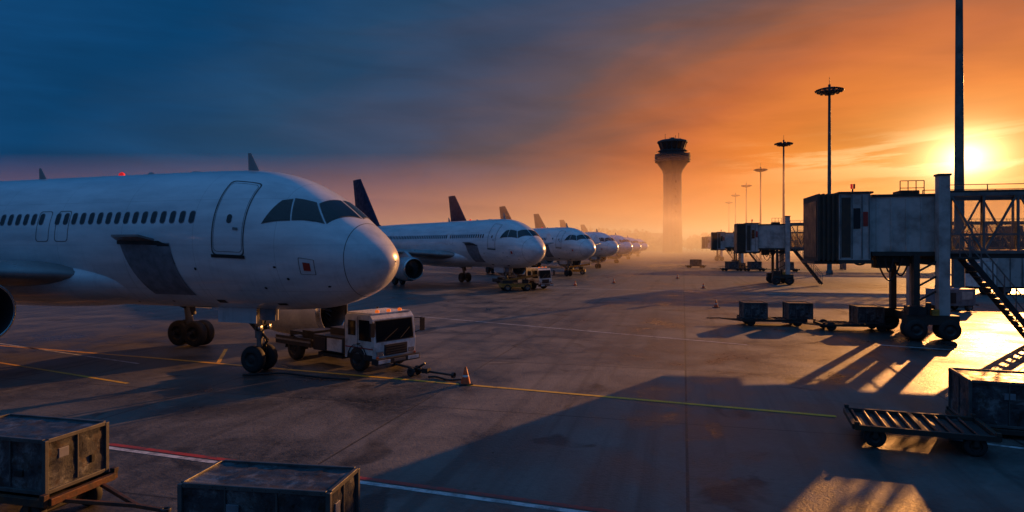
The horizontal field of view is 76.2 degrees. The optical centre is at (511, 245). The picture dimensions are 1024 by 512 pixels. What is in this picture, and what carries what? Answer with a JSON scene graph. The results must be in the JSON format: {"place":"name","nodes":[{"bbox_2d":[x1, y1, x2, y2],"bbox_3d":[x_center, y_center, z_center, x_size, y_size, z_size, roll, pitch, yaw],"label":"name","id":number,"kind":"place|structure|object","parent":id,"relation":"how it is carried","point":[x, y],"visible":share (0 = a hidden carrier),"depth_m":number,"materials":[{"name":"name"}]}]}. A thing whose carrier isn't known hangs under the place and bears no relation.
{"place":"outdoors","nodes":[
{"label":"outdoors","id":0,"kind":"place"},
{"bbox_2d":[0,247,1023,511],"bbox_3d":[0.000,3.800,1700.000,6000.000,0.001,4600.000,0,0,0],"label":"ground","id":1,"kind":"structure","parent":0,"point":[624,455],"depth_m":16.55,"materials":[{"name":"grey concrete"}]},
{"bbox_2d":[0,466,170,511],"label":"baggage dolly","id":2,"kind":"object","parent":1,"relation":"on","point":[88,492],"visible":0.59,"depth_m":8.81,"materials":[{"name":"metal"}]},
{"bbox_2d":[0,413,108,494],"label":"cargo container","id":3,"kind":"object","parent":2,"relation":"on","point":[40,455],"visible":0.98,"depth_m":8.93,"materials":[{"name":"metal"}]},
{"bbox_2d":[0,153,399,372],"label":"airliner","id":4,"kind":"object","parent":1,"relation":"on","point":[256,249],"visible":1,"depth_m":18.75,"materials":[{"name":"metal"}]},
{"bbox_2d":[275,304,424,370],"bbox_3d":[-5.472,2.765,21.402,5.292,2.070,2.178,0,0,38],"label":"service truck","id":5,"kind":"object","parent":1,"relation":"on","point":[362,339],"visible":1,"depth_m":20.02,"materials":[{"name":"white metal"}]},
{"bbox_2d":[242,372,461,380],"bbox_3d":[-4.542,3.755,18.654,6.560,0.070,0.672,0,0,6],"label":"ground marking line","id":6,"kind":"object","parent":1,"relation":"on","point":[296,374],"visible":0.94,"depth_m":18.71,"materials":[{"name":"paint"}]},
{"bbox_2d":[109,443,623,511],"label":"apron boundary marking","id":7,"kind":"object","parent":1,"relation":"on","point":[415,485],"depth_m":10.12,"materials":[{"name":"paint"}]},
{"bbox_2d":[0,345,835,416],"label":"taxi guide line","id":8,"kind":"object","parent":1,"relation":"on","point":[221,356],"visible":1,"depth_m":18.37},
{"bbox_2d":[395,363,455,377],"bbox_3d":[-2.581,3.590,18.951,1.964,0.421,0.455,0,0,25],"label":"tow bar","id":9,"kind":"object","parent":1,"relation":"on","point":[413,371],"visible":1,"depth_m":18.86,"materials":[{"name":"metal"}]},
{"bbox_2d":[353,179,553,288],"bbox_3d":[-10.234,-2.150,69.059,31.534,11.900,29.546,0,0,11],"label":"airliner","id":10,"kind":"object","parent":1,"relation":"on","point":[505,247],"visible":0.81,"depth_m":57.60,"materials":[{"name":"metal"}]},
{"bbox_2d":[458,367,472,385],"bbox_3d":[-1.270,3.561,17.900,0.357,0.478,0.357,0,0,-11],"label":"traffic cone","id":11,"kind":"object","parent":1,"relation":"on","point":[465,381],"visible":1,"depth_m":17.82,"materials":[{"name":"orange plastic"}]},
{"bbox_2d":[0,287,1023,448],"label":"apron line marking","id":12,"kind":"object","parent":1,"relation":"on","point":[604,332],"visible":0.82,"depth_m":24.08,"materials":[{"name":"white paint"}]},
{"bbox_2d":[499,273,537,290],"bbox_3d":[0.548,3.069,55.010,3.158,1.462,1.402,0,0,-12],"label":"belt loader","id":13,"kind":"object","parent":1,"relation":"on","point":[508,284],"visible":1,"depth_m":54.45,"materials":[{"name":"yellow paint"}]},
{"bbox_2d":[492,267,554,289],"bbox_3d":[0.928,2.708,58.155,5.586,2.185,2.299,0,0,40],"label":"service truck","id":14,"kind":"object","parent":1,"relation":"on","point":[543,279],"visible":0.62,"depth_m":56.52,"materials":[{"name":"white metal"}]},
{"bbox_2d":[448,196,600,275],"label":"airliner","id":15,"kind":"object","parent":1,"relation":"on","point":[568,247],"visible":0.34,"depth_m":79.91,"materials":[{"name":"metal"}]},
{"bbox_2d":[499,206,620,267],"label":"airliner","id":16,"kind":"object","parent":1,"relation":"on","point":[608,246],"visible":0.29,"depth_m":107.11,"materials":[{"name":"metal"}]},
{"bbox_2d":[565,263,590,274],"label":"belt loader","id":17,"kind":"object","parent":1,"relation":"on","point":[581,270],"visible":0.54,"depth_m":85.38,"materials":[{"name":"yellow paint"}]},
{"bbox_2d":[534,214,632,262],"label":"airliner","id":18,"kind":"object","parent":1,"relation":"on","point":[625,246],"visible":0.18,"depth_m":139.53,"materials":[{"name":"metal"}]},
{"bbox_2d":[560,220,640,258],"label":"airliner","id":19,"kind":"object","parent":1,"relation":"on","point":[636,245],"visible":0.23,"depth_m":177.99,"materials":[{"name":"metal"}]},
{"bbox_2d":[581,225,647,256],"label":"airliner","id":20,"kind":"object","parent":1,"relation":"on","point":[644,245],"visible":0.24,"depth_m":224.29,"materials":[{"name":"metal"}]},
{"bbox_2d":[605,231,662,250],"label":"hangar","id":21,"kind":"structure","parent":1,"relation":"on","point":[653,236],"depth_m":457.60,"materials":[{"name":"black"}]},
{"bbox_2d":[531,226,802,250],"bbox_3d":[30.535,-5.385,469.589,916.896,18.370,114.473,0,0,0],"label":"tree line","id":22,"kind":"object","parent":1,"relation":"on","point":[694,241],"visible":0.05,"depth_m":440.33,"materials":[{"name":"green plant"}]},
{"bbox_2d":[720,268,743,270],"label":"baggage dolly","id":23,"kind":"object","parent":1,"relation":"on","point":[723,269],"visible":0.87,"depth_m":97.66,"materials":[{"name":"metal"}]},
{"bbox_2d":[725,261,738,268],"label":"cargo container","id":24,"kind":"object","parent":23,"relation":"on","point":[731,264],"visible":0.98,"depth_m":97.33,"materials":[{"name":"metal"}]},
{"bbox_2d":[731,193,739,223],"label":"floodlight mast","id":25,"kind":"object","parent":1,"relation":"on","point":[735,195],"visible":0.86,"depth_m":265.81,"materials":[{"name":"metal"}]},
{"bbox_2d":[741,183,751,256],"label":"floodlight mast","id":26,"kind":"object","parent":1,"relation":"on","point":[746,186],"visible":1,"depth_m":222.78,"materials":[{"name":"metal"}]},
{"bbox_2d":[741,268,766,270],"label":"baggage dolly","id":27,"kind":"object","parent":1,"relation":"on","point":[748,269],"visible":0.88,"depth_m":96.29,"materials":[{"name":"metal"}]},
{"bbox_2d":[747,262,761,268],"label":"cargo container","id":28,"kind":"object","parent":27,"relation":"on","point":[754,265],"visible":0.98,"depth_m":96.31,"materials":[{"name":"metal"}]},
{"bbox_2d":[706,315,807,326],"bbox_3d":[11.643,3.591,31.356,4.477,0.418,1.408,0,0,8],"label":"baggage dolly","id":29,"kind":"object","parent":1,"relation":"on","point":[750,321],"visible":0.81,"depth_m":30.74,"materials":[{"name":"metal"}]},
{"bbox_2d":[739,301,767,318],"bbox_3d":[11.600,3.083,31.400,1.106,0.775,1.056,0,0,8],"label":"cargo container","id":30,"kind":"object","parent":29,"relation":"on","point":[755,309],"visible":1,"depth_m":30.92,"materials":[{"name":"metal"}]},
{"bbox_2d":[782,301,812,319],"bbox_3d":[13.600,3.083,31.100,1.106,0.775,1.056,0,0,8],"label":"cargo container","id":31,"kind":"object","parent":29,"relation":"on","point":[797,309],"visible":1,"depth_m":30.63,"materials":[{"name":"metal"}]},
{"bbox_2d":[754,163,767,259],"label":"floodlight mast","id":32,"kind":"object","parent":1,"relation":"on","point":[760,170],"visible":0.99,"depth_m":175.81,"materials":[{"name":"metal"}]},
{"bbox_2d":[764,268,799,271],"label":"baggage dolly","id":33,"kind":"object","parent":1,"relation":"on","point":[795,270],"visible":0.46,"depth_m":94.28,"materials":[{"name":"metal"}]},
{"bbox_2d":[784,262,793,268],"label":"cargo container","id":34,"kind":"object","parent":33,"relation":"on","point":[791,265],"visible":0.44,"depth_m":94.25,"materials":[{"name":"metal"}]},
{"bbox_2d":[774,140,792,261],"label":"floodlight mast","id":35,"kind":"object","parent":1,"relation":"on","point":[784,144],"visible":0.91,"depth_m":130.82,"materials":[{"name":"metal"}]},
{"bbox_2d":[814,77,844,274],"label":"floodlight mast","id":36,"kind":"object","parent":1,"relation":"on","point":[829,91],"visible":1,"depth_m":85.81,"materials":[{"name":"metal"}]},
{"bbox_2d":[782,319,892,331],"bbox_3d":[14.543,3.591,29.506,4.477,0.418,1.408,0,0,8],"label":"baggage dolly","id":37,"kind":"object","parent":1,"relation":"on","point":[833,325],"visible":0.91,"depth_m":28.93,"materials":[{"name":"metal"}]},
{"bbox_2d":[849,304,884,323],"bbox_3d":[15.900,3.083,29.300,1.106,0.775,1.056,0,0,8],"label":"cargo container","id":38,"kind":"object","parent":37,"relation":"on","point":[866,314],"visible":1,"depth_m":28.84,"materials":[{"name":"metal"}]},
{"bbox_2d":[802,173,1023,340],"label":"jet bridge","id":39,"kind":"structure","parent":1,"relation":"on","point":[911,230],"depth_m":26.87,"materials":[{"name":"metal"}]},
{"bbox_2d":[843,404,1001,456],"bbox_3d":[7.800,3.560,12.600,2.380,0.480,1.480,0,0,20],"label":"baggage dolly","id":40,"kind":"object","parent":1,"relation":"on","point":[974,433],"visible":1,"depth_m":12.33,"materials":[{"name":"metal"}]},
{"bbox_2d":[925,285,978,310],"bbox_3d":[25.898,3.050,38.060,3.004,1.500,1.220,0,0,-10],"label":"ground power unit","id":41,"kind":"object","parent":1,"relation":"on","point":[965,298],"visible":0.64,"depth_m":37.52,"materials":[{"name":"grey metal"}]},
{"bbox_2d":[954,0,964,307],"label":"floodlight mast","id":42,"kind":"object","parent":1,"relation":"on","point":[959,268],"visible":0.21,"depth_m":40.12,"materials":[{"name":"metal"}]},
{"bbox_2d":[945,406,1023,435],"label":"baggage dolly","id":43,"kind":"object","parent":1,"relation":"on","point":[1013,432],"visible":0.18,"depth_m":12.83,"materials":[{"name":"metal"}]},
{"bbox_2d":[948,367,1023,429],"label":"cargo container","id":44,"kind":"object","parent":43,"relation":"on","point":[997,396],"visible":0.94,"depth_m":13.02,"materials":[{"name":"metal"}]},
{"bbox_2d":[965,258,1023,294],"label":"catering truck","id":45,"kind":"object","parent":1,"relation":"on","point":[1012,269],"visible":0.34,"depth_m":50.66,"materials":[{"name":"grey metal"}]},
{"bbox_2d":[0,0,1023,239],"label":"sky","id":46,"kind":"structure","parent":0,"point":[555,110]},
{"bbox_2d":[655,135,690,252],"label":"control tower","id":47,"kind":"structure","parent":0,"point":[672,158],"depth_m":345.47,"materials":[{"name":"concrete"}]},
{"bbox_2d":[701,235,802,260],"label":"jet bridge","id":48,"kind":"structure","parent":0,"point":[706,242],"depth_m":163.12,"materials":[{"name":"metal"}]},
{"bbox_2d":[710,229,953,269],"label":"jet bridge","id":49,"kind":"structure","parent":0,"point":[722,241],"depth_m":106.17,"materials":[{"name":"metal"}]},
{"bbox_2d":[733,216,1023,284],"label":"jet bridge","id":50,"kind":"structure","parent":0,"point":[772,238],"depth_m":63.82,"materials":[{"name":"metal"}]},
{"bbox_2d":[952,227,1023,246],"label":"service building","id":51,"kind":"structure","parent":0,"point":[978,230],"depth_m":250.93,"materials":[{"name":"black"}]},
{"bbox_2d":[965,226,1023,246],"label":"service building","id":52,"kind":"structure","parent":0,"point":[995,243],"depth_m":93.01,"materials":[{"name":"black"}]},
{"bbox_3d":[-3.536,3.610,7.859,3.370,0.380,1.080,0,0,9],"label":"baggage dolly","id":53,"kind":"object","parent":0,"visible":0},
{"bbox_2d":[177,459,359,511],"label":"cargo container","id":54,"kind":"object","parent":53,"relation":"on","point":[227,485],"visible":1,"depth_m":7.49,"materials":[{"name":"metal"}]},
{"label":"baggage dolly","id":55,"kind":"object","parent":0,"visible":0},
{"bbox_2d":[690,259,701,265],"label":"cargo container","id":56,"kind":"object","parent":55,"relation":"on","point":[695,262],"visible":0.98,"depth_m":111.33,"materials":[{"name":"metal"}]}
]}

